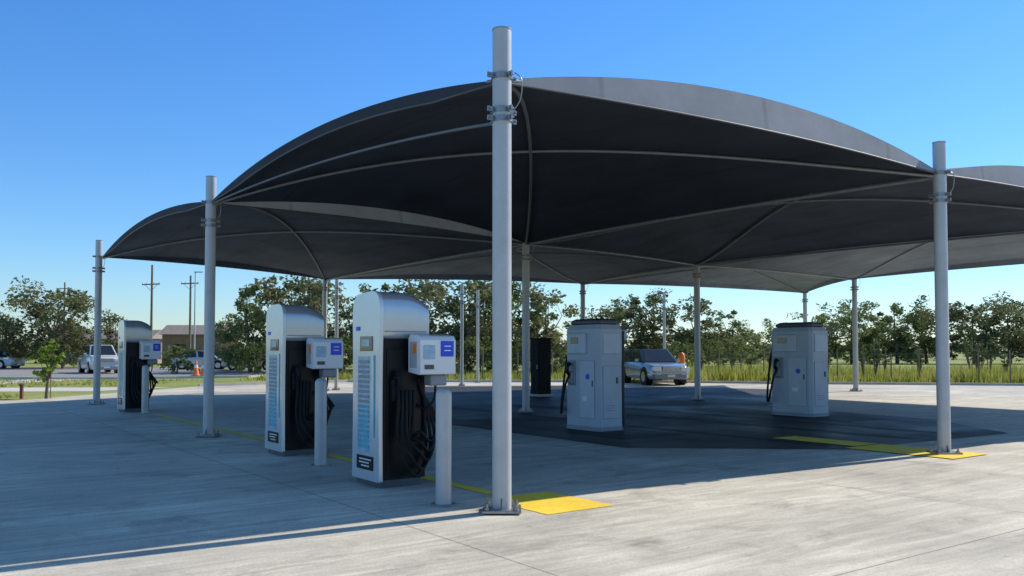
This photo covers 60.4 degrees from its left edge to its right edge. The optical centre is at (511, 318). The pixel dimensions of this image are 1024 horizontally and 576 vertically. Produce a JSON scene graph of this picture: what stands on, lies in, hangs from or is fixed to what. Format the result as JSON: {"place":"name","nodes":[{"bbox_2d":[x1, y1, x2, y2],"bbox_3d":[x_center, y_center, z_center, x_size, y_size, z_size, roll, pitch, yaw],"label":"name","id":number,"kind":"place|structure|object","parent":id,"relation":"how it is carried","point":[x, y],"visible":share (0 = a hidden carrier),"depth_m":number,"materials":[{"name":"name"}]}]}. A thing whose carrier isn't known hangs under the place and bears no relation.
{"place":"outdoors","nodes":[
{"label":"outdoors","id":0,"kind":"place"},
{"bbox_2d":[43,330,161,362],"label":"building","id":1,"kind":"structure","parent":0,"point":[157,336],"depth_m":101.48,"materials":[{"name":"brown"}]},
{"bbox_2d":[0,368,265,376],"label":"parking lot road","id":2,"kind":"structure","parent":0,"point":[57,372],"depth_m":58.37,"materials":[{"name":"asphalt"}]},
{"bbox_2d":[0,351,25,368],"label":"parked car","id":3,"kind":"object","parent":2,"relation":"on","point":[11,362],"visible":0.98,"depth_m":73.23,"materials":[{"name":"white metal"}]},
{"bbox_2d":[0,315,33,360],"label":"tree","id":4,"kind":"object","parent":2,"relation":"on","point":[10,328],"visible":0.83,"depth_m":74.69,"materials":[{"name":"green plant"}]},
{"bbox_2d":[77,345,117,373],"bbox_3d":[-28.092,2.758,59.929,2.250,1.950,5.268,1,-2,-35],"label":"parked car","id":5,"kind":"object","parent":2,"relation":"on","point":[109,359],"visible":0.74,"depth_m":58.61,"materials":[{"name":"white metal"}]},
{"bbox_2d":[0,369,351,379],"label":"kerb","id":6,"kind":"structure","parent":2,"relation":"on","point":[172,377],"depth_m":48.01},
{"bbox_2d":[171,351,224,369],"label":"parked car","id":7,"kind":"object","parent":2,"relation":"on","point":[198,356],"visible":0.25,"depth_m":70.06,"materials":[{"name":"grey metal"}]},
{"bbox_2d":[215,313,263,370],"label":"tree","id":8,"kind":"object","parent":2,"relation":"on","point":[231,344],"visible":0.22,"depth_m":65.44,"materials":[{"name":"green plant"}]},
{"bbox_2d":[158,325,242,363],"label":"building","id":9,"kind":"structure","parent":0,"point":[177,335],"depth_m":94.51,"materials":[{"name":"brown"}]},
{"bbox_2d":[0,350,1023,400],"bbox_3d":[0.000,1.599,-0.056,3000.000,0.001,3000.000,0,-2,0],"label":"ground","id":10,"kind":"structure","parent":0,"point":[958,360],"depth_m":46.89,"materials":[{"name":"green plant"}]},
{"bbox_2d":[0,312,32,358],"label":"tree","id":11,"kind":"object","parent":10,"relation":"on","point":[11,338],"visible":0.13,"depth_m":80.06,"materials":[{"name":"green plant"}]},
{"bbox_2d":[26,338,65,398],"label":"sapling","id":12,"kind":"object","parent":10,"relation":"on","point":[52,359],"visible":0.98,"depth_m":28.53,"materials":[{"name":"green plant"}]},
{"bbox_2d":[0,275,94,367],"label":"tree","id":13,"kind":"object","parent":10,"relation":"on","point":[36,311],"visible":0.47,"depth_m":75.77,"materials":[{"name":"green plant"}]},
{"bbox_2d":[18,293,102,368],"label":"tree","id":14,"kind":"object","parent":10,"relation":"on","point":[76,333],"visible":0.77,"depth_m":72.67,"materials":[{"name":"green plant"}]},
{"bbox_2d":[0,387,168,391],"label":"footpath","id":15,"kind":"structure","parent":10,"relation":"on","point":[55,389],"depth_m":34.96,"materials":[{"name":"concrete"}]},
{"bbox_2d":[86,308,127,355],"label":"tree","id":16,"kind":"object","parent":10,"relation":"on","point":[109,332],"visible":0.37,"depth_m":76.56,"materials":[{"name":"green plant"}]},
{"bbox_2d":[142,265,159,366],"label":"power pole","id":17,"kind":"object","parent":10,"relation":"on","point":[151,309],"visible":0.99,"depth_m":81.02,"materials":[{"name":"brown wood"}]},
{"bbox_2d":[158,345,199,373],"bbox_3d":[-21.948,2.736,58.103,2.403,2.119,2.730,0,-2,0],"label":"bush","id":18,"kind":"object","parent":10,"relation":"on","point":[188,365],"visible":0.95,"depth_m":57.63,"materials":[{"name":"green plant"}]},
{"bbox_2d":[181,276,198,350],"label":"power pole","id":19,"kind":"object","parent":10,"relation":"on","point":[190,292],"visible":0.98,"depth_m":87.99,"materials":[{"name":"brown wood"}]},
{"bbox_2d":[194,272,202,348],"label":"light mast","id":20,"kind":"object","parent":10,"relation":"on","point":[195,306],"visible":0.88,"depth_m":84.07,"materials":[{"name":"grey metal"}]},
{"bbox_2d":[215,283,266,371],"bbox_3d":[-18.215,0.620,62.027,5.326,6.397,6.194,-1,-2,33],"label":"tree","id":21,"kind":"object","parent":10,"relation":"on","point":[258,314],"visible":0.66,"depth_m":61.20,"materials":[{"name":"green plant"}]},
{"bbox_2d":[230,341,265,373],"bbox_3d":[-16.356,2.585,56.323,3.003,2.331,2.643,-1,-2,22],"label":"bush","id":22,"kind":"object","parent":10,"relation":"on","point":[254,356],"visible":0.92,"depth_m":56.05,"materials":[{"name":"green plant"}]},
{"bbox_2d":[239,274,350,366],"bbox_3d":[-16.227,-0.104,64.127,8.469,8.014,7.846,-1,-2,20],"label":"tree","id":23,"kind":"object","parent":10,"relation":"on","point":[268,294],"visible":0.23,"depth_m":63.23,"materials":[{"name":"green plant"}]},
{"bbox_2d":[276,275,353,356],"bbox_3d":[-13.384,0.190,60.850,6.610,7.167,6.252,-1,-2,15],"label":"tree","id":24,"kind":"object","parent":10,"relation":"on","point":[310,299],"visible":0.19,"depth_m":60.79,"materials":[{"name":"green plant"}]},
{"bbox_2d":[328,335,352,371],"bbox_3d":[-10.734,2.365,55.128,3.549,2.755,3.124,-1,-2,35],"label":"bush","id":25,"kind":"object","parent":10,"relation":"on","point":[346,360],"visible":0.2,"depth_m":54.70,"materials":[{"name":"green plant"}]},
{"bbox_2d":[344,283,390,344],"bbox_3d":[-8.888,0.603,60.156,5.268,6.299,5.693,1,-2,-17],"label":"tree","id":26,"kind":"object","parent":10,"relation":"on","point":[385,286],"visible":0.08,"depth_m":60.05,"materials":[{"name":"green plant"}]},
{"bbox_2d":[384,279,467,339],"bbox_3d":[-6.069,0.190,62.209,7.470,7.270,6.136,0,-2,-5],"label":"tree","id":27,"kind":"object","parent":10,"relation":"on","point":[398,287],"visible":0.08,"depth_m":61.61,"materials":[{"name":"green plant"}]},
{"bbox_2d":[455,340,463,377],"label":"sapling","id":28,"kind":"object","parent":10,"relation":"on","point":[457,357],"visible":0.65,"depth_m":48.90,"materials":[{"name":"green plant"}]},
{"bbox_2d":[407,279,521,369],"bbox_3d":[-2.950,-0.034,60.041,8.755,7.580,6.722,0,-2,-1],"label":"tree","id":29,"kind":"object","parent":10,"relation":"on","point":[452,306],"visible":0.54,"depth_m":58.90,"materials":[{"name":"green plant"}]},
{"bbox_2d":[456,335,491,373],"bbox_3d":[-2.187,2.397,56.070,3.549,2.755,3.124,-1,-2,15],"label":"bush","id":30,"kind":"object","parent":10,"relation":"on","point":[487,359],"visible":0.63,"depth_m":55.76,"materials":[{"name":"green plant"}]},
{"bbox_2d":[456,280,562,370],"bbox_3d":[-0.260,0.185,61.714,7.500,7.847,6.845,-1,-2,14],"label":"tree","id":31,"kind":"object","parent":10,"relation":"on","point":[515,294],"visible":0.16,"depth_m":61.59,"materials":[{"name":"green plant"}]},
{"bbox_2d":[0,382,1023,575],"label":"concrete forecourt","id":32,"kind":"structure","parent":10,"relation":"on","point":[108,488],"depth_m":9.16,"materials":[{"name":"concrete"}]},
{"bbox_2d":[87,240,105,403],"bbox_3d":[-12.092,0.087,25.716,0.395,4.779,0.387,0,-2,0],"label":"canopy post","id":33,"kind":"object","parent":32,"relation":"on","point":[98,267],"visible":1,"depth_m":25.65,"materials":[{"name":"metal"}]},
{"bbox_2d":[117,320,160,412],"bbox_3d":[-9.576,1.210,22.593,0.839,2.341,1.040,1,-2,-36],"label":"ev charger","id":34,"kind":"object","parent":32,"relation":"on","point":[138,348],"visible":0.85,"depth_m":22.34,"materials":[{"name":"white metal"}]},
{"bbox_2d":[127,347,147,403],"bbox_3d":[-9.531,1.448,22.408,0.480,1.442,0.012,1,-2,-36],"label":"door","id":35,"kind":"structure","parent":34,"relation":"in","point":[132,351],"depth_m":22.35,"materials":[{"name":"black metal"}]},
{"bbox_2d":[139,365,149,413],"bbox_3d":[-9.150,1.759,21.952,0.260,1.200,0.260,1,-2,-36],"label":"bollard","id":36,"kind":"object","parent":32,"relation":"on","point":[145,391],"visible":1,"depth_m":21.89,"materials":[{"name":"metal"}]},
{"bbox_2d":[153,414,264,440],"bbox_3d":[-6.113,2.214,17.919,0.179,0.001,8.900,1,-2,-36],"label":"yellow line marking","id":37,"kind":"object","parent":32,"relation":"on","point":[237,433],"visible":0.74,"depth_m":17.46,"materials":[{"name":"paint"}]},
{"bbox_2d":[194,176,224,436],"bbox_3d":[-5.562,-0.244,16.222,0.395,4.779,0.387,0,-2,0],"label":"canopy post","id":38,"kind":"object","parent":32,"relation":"on","point":[210,220],"visible":0.98,"depth_m":16.15,"materials":[{"name":"metal"}]},
{"bbox_2d":[265,304,342,456],"bbox_3d":[-3.186,0.925,13.448,0.839,2.273,1.040,1,-2,-36],"label":"ev charger","id":39,"kind":"object","parent":32,"relation":"on","point":[303,354],"visible":0.71,"depth_m":13.20,"materials":[{"name":"white metal"}]},
{"bbox_2d":[288,349,318,442],"bbox_3d":[-3.141,1.156,13.263,0.480,1.400,0.012,1,-2,-36],"label":"door","id":40,"kind":"structure","parent":39,"relation":"in","point":[296,356],"depth_m":13.21,"materials":[{"name":"black metal"}]},
{"bbox_2d":[311,378,329,466],"bbox_3d":[-2.620,1.414,12.058,0.260,1.200,0.260,1,-2,-36],"label":"bollard","id":41,"kind":"object","parent":32,"relation":"on","point":[320,453],"visible":1,"depth_m":11.99,"materials":[{"name":"metal"}]},
{"bbox_2d":[321,279,329,390],"bbox_3d":[-7.192,0.370,33.811,0.395,4.779,0.387,0,-2,0],"label":"canopy post","id":42,"kind":"object","parent":32,"relation":"on","point":[324,287],"visible":0.54,"depth_m":33.76,"materials":[{"name":"metal"}]},
{"bbox_2d":[332,279,340,389],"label":"canopy post","id":43,"kind":"object","parent":32,"relation":"on","point":[336,295],"visible":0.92,"depth_m":34.57,"materials":[{"name":"metal"}]},
{"bbox_2d":[352,291,455,488],"bbox_3d":[-1.296,0.821,10.450,0.839,2.273,1.040,1,-2,-36],"label":"ev charger","id":44,"kind":"object","parent":32,"relation":"on","point":[402,357],"visible":0.98,"depth_m":10.22,"materials":[{"name":"white metal"}]},
{"bbox_2d":[386,349,422,470],"bbox_3d":[-1.251,1.051,10.265,0.480,1.400,0.012,1,-2,-36],"label":"door","id":45,"kind":"structure","parent":44,"relation":"in","point":[397,359],"depth_m":10.21,"materials":[{"name":"black metal"}]},
{"bbox_2d":[327,453,491,493],"bbox_3d":[-1.837,2.007,11.976,0.176,0.001,5.550,1,-2,-36],"label":"yellow line marking","id":46,"kind":"object","parent":32,"relation":"on","point":[484,491],"visible":0.26,"depth_m":10.35,"materials":[{"name":"paint"}]},
{"bbox_2d":[431,388,455,507],"bbox_3d":[-0.700,1.307,9.010,0.260,1.200,0.260,1,-2,-36],"label":"bollard","id":47,"kind":"object","parent":32,"relation":"on","point":[443,487],"visible":1,"depth_m":8.94,"materials":[{"name":"metal"}]},
{"bbox_2d":[458,284,464,385],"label":"canopy post","id":48,"kind":"object","parent":32,"relation":"on","point":[462,300],"visible":1,"depth_m":38.55,"materials":[{"name":"metal"}]},
{"bbox_2d":[475,290,480,382],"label":"canopy post","id":49,"kind":"object","parent":32,"relation":"on","point":[477,305],"visible":1,"depth_m":42.24,"materials":[{"name":"metal"}]},
{"bbox_2d":[482,26,522,513],"bbox_3d":[-0.092,-0.506,8.727,0.395,4.779,0.387,0,-2,0],"label":"canopy post","id":50,"kind":"object","parent":32,"relation":"on","point":[503,113],"visible":1,"depth_m":8.65,"materials":[{"name":"metal"}]},
{"bbox_2d":[486,491,612,514],"bbox_3d":[0.373,1.908,9.163,0.881,0.001,1.103,1,-2,-36],"label":"yellow line marking","id":51,"kind":"object","parent":32,"relation":"on","point":[547,502],"visible":0.78,"depth_m":9.07,"materials":[{"name":"paint"}]},
{"bbox_2d":[198,380,1023,385],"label":"kerb","id":52,"kind":"structure","parent":32,"relation":"on","point":[742,382],"depth_m":39.86,"materials":[{"name":"concrete"}]},
{"bbox_2d":[624,349,689,384],"bbox_3d":[6.503,2.235,40.934,2.180,1.650,4.768,0,-2,-12],"label":"parked car","id":53,"kind":"object","parent":32,"relation":"on","point":[647,366],"visible":0.91,"depth_m":39.78,"materials":[{"name":"silver metal"}]},
{"bbox_2d":[661,293,666,379],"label":"canopy post","id":54,"kind":"object","parent":32,"relation":"on","point":[664,301],"visible":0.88,"depth_m":44.46,"materials":[{"name":"metal"}]},
{"bbox_2d":[425,386,1005,448],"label":"asphalt lane","id":55,"kind":"structure","parent":32,"relation":"on","point":[677,399],"depth_m":19.14,"materials":[{"name":"asphalt"}]},
{"bbox_2d":[518,242,533,412],"bbox_3d":[0.358,-0.032,22.318,0.395,4.779,0.387,0,-2,0],"label":"canopy post","id":56,"kind":"object","parent":55,"relation":"on","point":[525,255],"visible":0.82,"depth_m":22.23,"materials":[{"name":"metal"}]},
{"bbox_2d":[102,202,522,280],"bbox_3d":[-6.382,-2.127,25.090,8.548,0.742,15.525,1,-2,-34],"label":"shade canopy","id":57,"kind":"object","parent":56,"relation":"attached to","point":[325,241],"visible":0.94,"depth_m":24.73,"materials":[{"name":"fabric"}]},
{"bbox_2d":[212,77,936,244],"bbox_3d":[0.112,-2.364,15.570,8.416,1.248,10.826,1,-2,-36],"label":"shade canopy","id":58,"kind":"object","parent":56,"relation":"on","point":[590,154],"visible":0.95,"depth_m":14.75,"materials":[{"name":"fabric"}]},
{"bbox_2d":[530,338,552,396],"bbox_3d":[0.980,1.645,29.961,0.580,1.980,0.580,1,-2,-36],"label":"equipment cabinet","id":59,"kind":"object","parent":55,"relation":"on","point":[540,367],"visible":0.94,"depth_m":29.76,"materials":[{"name":"metal"}]},
{"bbox_2d":[467,417,682,438],"bbox_3d":[1.089,2.216,18.097,1.600,0.001,5.203,1,-2,-36],"label":"dark pavement strip","id":60,"kind":"object","parent":55,"relation":"on","point":[560,426],"visible":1,"depth_m":17.20,"materials":[{"name":"asphalt"}]},
{"bbox_2d":[560,318,635,431],"bbox_3d":[1.730,1.105,17.659,1.292,2.190,1.097,1,-2,-36],"label":"grey charger","id":61,"kind":"object","parent":60,"relation":"on","point":[594,382],"visible":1,"depth_m":17.23,"materials":[{"name":"metal"}]},
{"bbox_2d":[580,361,593,418],"bbox_3d":[1.468,1.385,17.230,0.016,1.115,0.435,1,-2,-36],"label":"access door","id":62,"kind":"structure","parent":61,"relation":"in","point":[586,367],"depth_m":17.22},
{"bbox_2d":[603,366,619,418],"bbox_3d":[1.937,1.432,17.146,0.430,1.020,0.016,1,-2,-36],"label":"side door","id":63,"kind":"structure","parent":61,"relation":"in","point":[611,389],"depth_m":17.13,"materials":[{"name":"white metal"}]},
{"bbox_2d":[579,283,587,318],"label":"canopy post","id":64,"kind":"object","parent":55,"relation":"on","point":[582,291],"visible":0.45,"depth_m":35.97,"materials":[{"name":"metal"}]},
{"bbox_2d":[452,407,826,445],"bbox_3d":[1.601,2.266,19.508,0.220,0.001,12.300,1,-2,-36],"label":"dark pavement strip","id":65,"kind":"object","parent":55,"relation":"on","point":[672,429],"visible":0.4,"depth_m":16.79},
{"bbox_2d":[690,264,704,399],"bbox_3d":[5.858,0.160,27.815,0.395,4.779,0.387,0,-2,0],"label":"canopy post","id":66,"kind":"object","parent":55,"relation":"on","point":[697,365],"visible":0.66,"depth_m":27.73,"materials":[{"name":"metal"}]},
{"bbox_2d":[328,244,693,284],"bbox_3d":[0.611,-1.910,30.785,9.699,0.706,13.780,1,-2,-33],"label":"shade canopy","id":67,"kind":"object","parent":66,"relation":"attached to","point":[553,265],"visible":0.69,"depth_m":32.72,"materials":[{"name":"fabric"}]},
{"bbox_2d":[700,231,1023,279],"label":"shade canopy","id":68,"kind":"object","parent":66,"relation":"attached to","point":[919,258],"visible":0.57,"depth_m":29.48,"materials":[{"name":"fabric"}]},
{"bbox_2d":[530,405,912,438],"bbox_3d":[3.768,2.294,20.322,0.250,0.001,11.500,1,-2,-36],"label":"dark pavement strip","id":69,"kind":"object","parent":55,"relation":"on","point":[757,425],"visible":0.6,"depth_m":18.22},
{"bbox_2d":[687,407,887,421],"bbox_3d":[6.600,2.344,21.735,1.500,0.001,4.903,1,-2,-36],"label":"dark pavement strip","id":70,"kind":"object","parent":55,"relation":"on","point":[769,413],"visible":0.8,"depth_m":21.44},
{"bbox_2d":[625,407,960,434],"bbox_3d":[5.309,2.309,20.749,0.250,0.001,10.600,1,-2,-36],"label":"dark pavement strip","id":71,"kind":"object","parent":55,"relation":"on","point":[796,421],"visible":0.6,"depth_m":19.36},
{"bbox_2d":[766,322,835,416],"bbox_3d":[7.047,1.212,21.365,1.396,2.234,1.262,1,-2,-36],"label":"grey charger","id":72,"kind":"object","parent":55,"relation":"on","point":[799,358],"visible":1,"depth_m":20.90,"materials":[{"name":"metal"}]},
{"bbox_2d":[788,358,805,405],"bbox_3d":[6.771,1.497,20.892,0.017,1.137,0.500,1,-2,-36],"label":"access door","id":73,"kind":"structure","parent":72,"relation":"in","point":[796,380],"depth_m":20.88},
{"bbox_2d":[815,362,826,406],"bbox_3d":[7.292,1.544,20.782,0.464,1.040,0.018,1,-2,-36],"label":"side door","id":74,"kind":"structure","parent":72,"relation":"in","point":[820,381],"depth_m":20.77,"materials":[{"name":"white metal"}]},
{"bbox_2d":[776,436,875,445],"bbox_3d":[5.391,2.113,15.245,0.672,0.001,1.650,1,-2,-36],"label":"yellow line marking","id":75,"kind":"object","parent":55,"relation":"on","point":[829,441],"visible":1,"depth_m":15.28,"materials":[{"name":"paint"}]},
{"bbox_2d":[802,292,809,321],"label":"canopy post","id":76,"kind":"object","parent":32,"relation":"on","point":[804,299],"visible":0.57,"depth_m":41.96,"materials":[{"name":"metal"}]},
{"bbox_2d":[849,278,862,390],"bbox_3d":[13.108,0.363,33.611,0.395,4.779,0.387,0,-2,0],"label":"canopy post","id":77,"kind":"object","parent":32,"relation":"on","point":[854,287],"visible":0.87,"depth_m":33.53,"materials":[{"name":"metal"}]},
{"bbox_2d":[586,265,850,293],"bbox_3d":[9.900,-1.770,35.022,14.004,0.700,8.652,1,-2,-29],"label":"shade canopy","id":78,"kind":"object","parent":77,"relation":"attached to","point":[713,277],"visible":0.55,"depth_m":38.12,"materials":[{"name":"fabric"}]},
{"bbox_2d":[848,444,984,458],"bbox_3d":[6.282,2.060,13.725,1.037,0.001,1.763,1,-2,-36],"label":"yellow line marking","id":79,"kind":"object","parent":32,"relation":"on","point":[900,449],"visible":0.91,"depth_m":13.77,"materials":[{"name":"paint"}]},
{"bbox_2d":[926,141,962,453],"bbox_3d":[6.608,-0.339,13.524,0.395,4.779,0.387,0,-2,0],"label":"canopy post","id":80,"kind":"object","parent":32,"relation":"on","point":[940,200],"visible":0.99,"depth_m":13.45,"materials":[{"name":"metal"}]},
{"bbox_2d":[529,165,1023,265],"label":"shade canopy","id":81,"kind":"object","parent":80,"relation":"attached to","point":[984,201],"visible":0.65,"depth_m":22.09,"materials":[{"name":"fabric"}]},
{"bbox_2d":[0,359,1023,397],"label":"tall grass","id":82,"kind":"structure","parent":10,"relation":"on","point":[995,374],"depth_m":44.78,"materials":[{"name":"plant"}]},
{"bbox_2d":[1,337,1022,358],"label":"distant woodland","id":83,"kind":"object","parent":10,"relation":"on","point":[930,356],"visible":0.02,"depth_m":135.22,"materials":[{"name":"green plant"}]},
{"bbox_2d":[338,349,687,378],"bbox_3d":[-1.600,2.479,48.293,22.943,1.616,0.080,0,-2,-4],"label":"field fence","id":84,"kind":"object","parent":10,"relation":"on","point":[482,353],"visible":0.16,"depth_m":48.32,"materials":[{"name":"brown wood"}]},
{"bbox_2d":[511,339,561,372],"bbox_3d":[1.126,2.442,54.786,3.276,2.543,2.884,-1,-2,34],"label":"bush","id":85,"kind":"object","parent":10,"relation":"on","point":[514,360],"visible":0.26,"depth_m":54.69,"materials":[{"name":"green plant"}]},
{"bbox_2d":[511,282,580,366],"bbox_3d":[2.129,0.610,59.995,5.608,6.260,5.687,0,-2,7],"label":"tree","id":86,"kind":"object","parent":10,"relation":"on","point":[555,335],"visible":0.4,"depth_m":59.17,"materials":[{"name":"green plant"}]},
{"bbox_2d":[551,345,566,371],"bbox_3d":[3.656,2.655,55.779,2.403,2.119,2.730,1,-2,-37],"label":"bush","id":87,"kind":"object","parent":10,"relation":"on","point":[557,353],"visible":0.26,"depth_m":55.84,"materials":[{"name":"green plant"}]},
{"bbox_2d":[577,297,654,348],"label":"tree","id":88,"kind":"object","parent":10,"relation":"on","point":[618,314],"visible":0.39,"depth_m":81.34,"materials":[{"name":"green plant"}]},
{"bbox_2d":[611,288,692,359],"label":"tree","id":89,"kind":"object","parent":10,"relation":"on","point":[654,340],"visible":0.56,"depth_m":82.95,"materials":[{"name":"green plant"}]},
{"bbox_2d":[662,341,693,365],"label":"bush","id":90,"kind":"object","parent":10,"relation":"on","point":[683,349],"visible":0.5,"depth_m":71.58,"materials":[{"name":"green plant"}]},
{"bbox_2d":[651,293,743,363],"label":"tree","id":91,"kind":"object","parent":10,"relation":"on","point":[682,336],"visible":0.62,"depth_m":80.85,"materials":[{"name":"green plant"}]},
{"bbox_2d":[689,339,725,366],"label":"bush","id":92,"kind":"object","parent":10,"relation":"on","point":[710,348],"visible":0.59,"depth_m":73.90,"materials":[{"name":"green plant"}]},
{"bbox_2d":[712,310,763,365],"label":"tree","id":93,"kind":"object","parent":10,"relation":"on","point":[740,329],"visible":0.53,"depth_m":83.69,"materials":[{"name":"green plant"}]},
{"bbox_2d":[727,331,767,364],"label":"tree","id":94,"kind":"object","parent":10,"relation":"on","point":[757,343],"visible":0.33,"depth_m":94.71,"materials":[{"name":"green plant"}]},
{"bbox_2d":[756,318,808,362],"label":"tree","id":95,"kind":"object","parent":10,"relation":"on","point":[768,336],"visible":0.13,"depth_m":99.58,"materials":[{"name":"green plant"}]},
{"bbox_2d":[786,306,862,364],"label":"tree","id":96,"kind":"object","parent":10,"relation":"on","point":[819,319],"visible":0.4,"depth_m":95.17,"materials":[{"name":"green plant"}]},
{"bbox_2d":[816,299,895,363],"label":"tree","id":97,"kind":"object","parent":10,"relation":"on","point":[864,339],"visible":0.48,"depth_m":97.27,"materials":[{"name":"green plant"}]},
{"bbox_2d":[708,349,1023,382],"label":"field fence","id":98,"kind":"object","parent":10,"relation":"on","point":[764,365],"visible":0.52,"depth_m":42.77,"materials":[{"name":"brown wood"}]},
{"bbox_2d":[869,340,880,374],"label":"sapling","id":99,"kind":"object","parent":10,"relation":"on","point":[876,356],"visible":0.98,"depth_m":46.90,"materials":[{"name":"green plant"}]},
{"bbox_2d":[846,311,915,359],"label":"tree","id":100,"kind":"object","parent":10,"relation":"on","point":[880,313],"visible":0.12,"depth_m":105.86,"materials":[{"name":"green plant"}]},
{"bbox_2d":[845,295,935,364],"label":"tree","id":101,"kind":"object","parent":10,"relation":"on","point":[898,338],"visible":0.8,"depth_m":95.48,"materials":[{"name":"green plant"}]},
{"bbox_2d":[887,301,966,363],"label":"tree","id":102,"kind":"object","parent":10,"relation":"on","point":[930,319],"visible":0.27,"depth_m":98.48,"materials":[{"name":"green plant"}]},
{"bbox_2d":[963,337,974,370],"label":"sapling","id":103,"kind":"object","parent":10,"relation":"on","point":[967,354],"visible":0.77,"depth_m":51.91,"materials":[{"name":"green plant"}]},
{"bbox_2d":[927,290,1023,363],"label":"tree","id":104,"kind":"object","parent":10,"relation":"on","point":[987,322],"visible":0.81,"depth_m":95.19,"materials":[{"name":"green plant"}]},
{"bbox_2d":[968,341,983,372],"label":"sapling","id":105,"kind":"object","parent":10,"relation":"on","point":[973,353],"visible":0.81,"depth_m":44.43,"materials":[{"name":"green plant"}]},
{"bbox_2d":[971,343,986,370],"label":"sapling","id":106,"kind":"object","parent":10,"relation":"on","point":[981,359],"visible":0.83,"depth_m":44.30,"materials":[{"name":"green plant"}]},
{"bbox_2d":[981,340,997,370],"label":"sapling","id":107,"kind":"object","parent":10,"relation":"on","point":[989,356],"visible":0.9,"depth_m":46.87,"materials":[{"name":"green plant"}]},
{"bbox_2d":[958,294,1023,363],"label":"tree","id":108,"kind":"object","parent":10,"relation":"on","point":[1018,337],"visible":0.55,"depth_m":96.63,"materials":[{"name":"green plant"}]},
{"bbox_2d":[0,0,1023,345],"label":"sky","id":109,"kind":"structure","parent":0,"point":[115,114],"materials":[{"name":"blue"}]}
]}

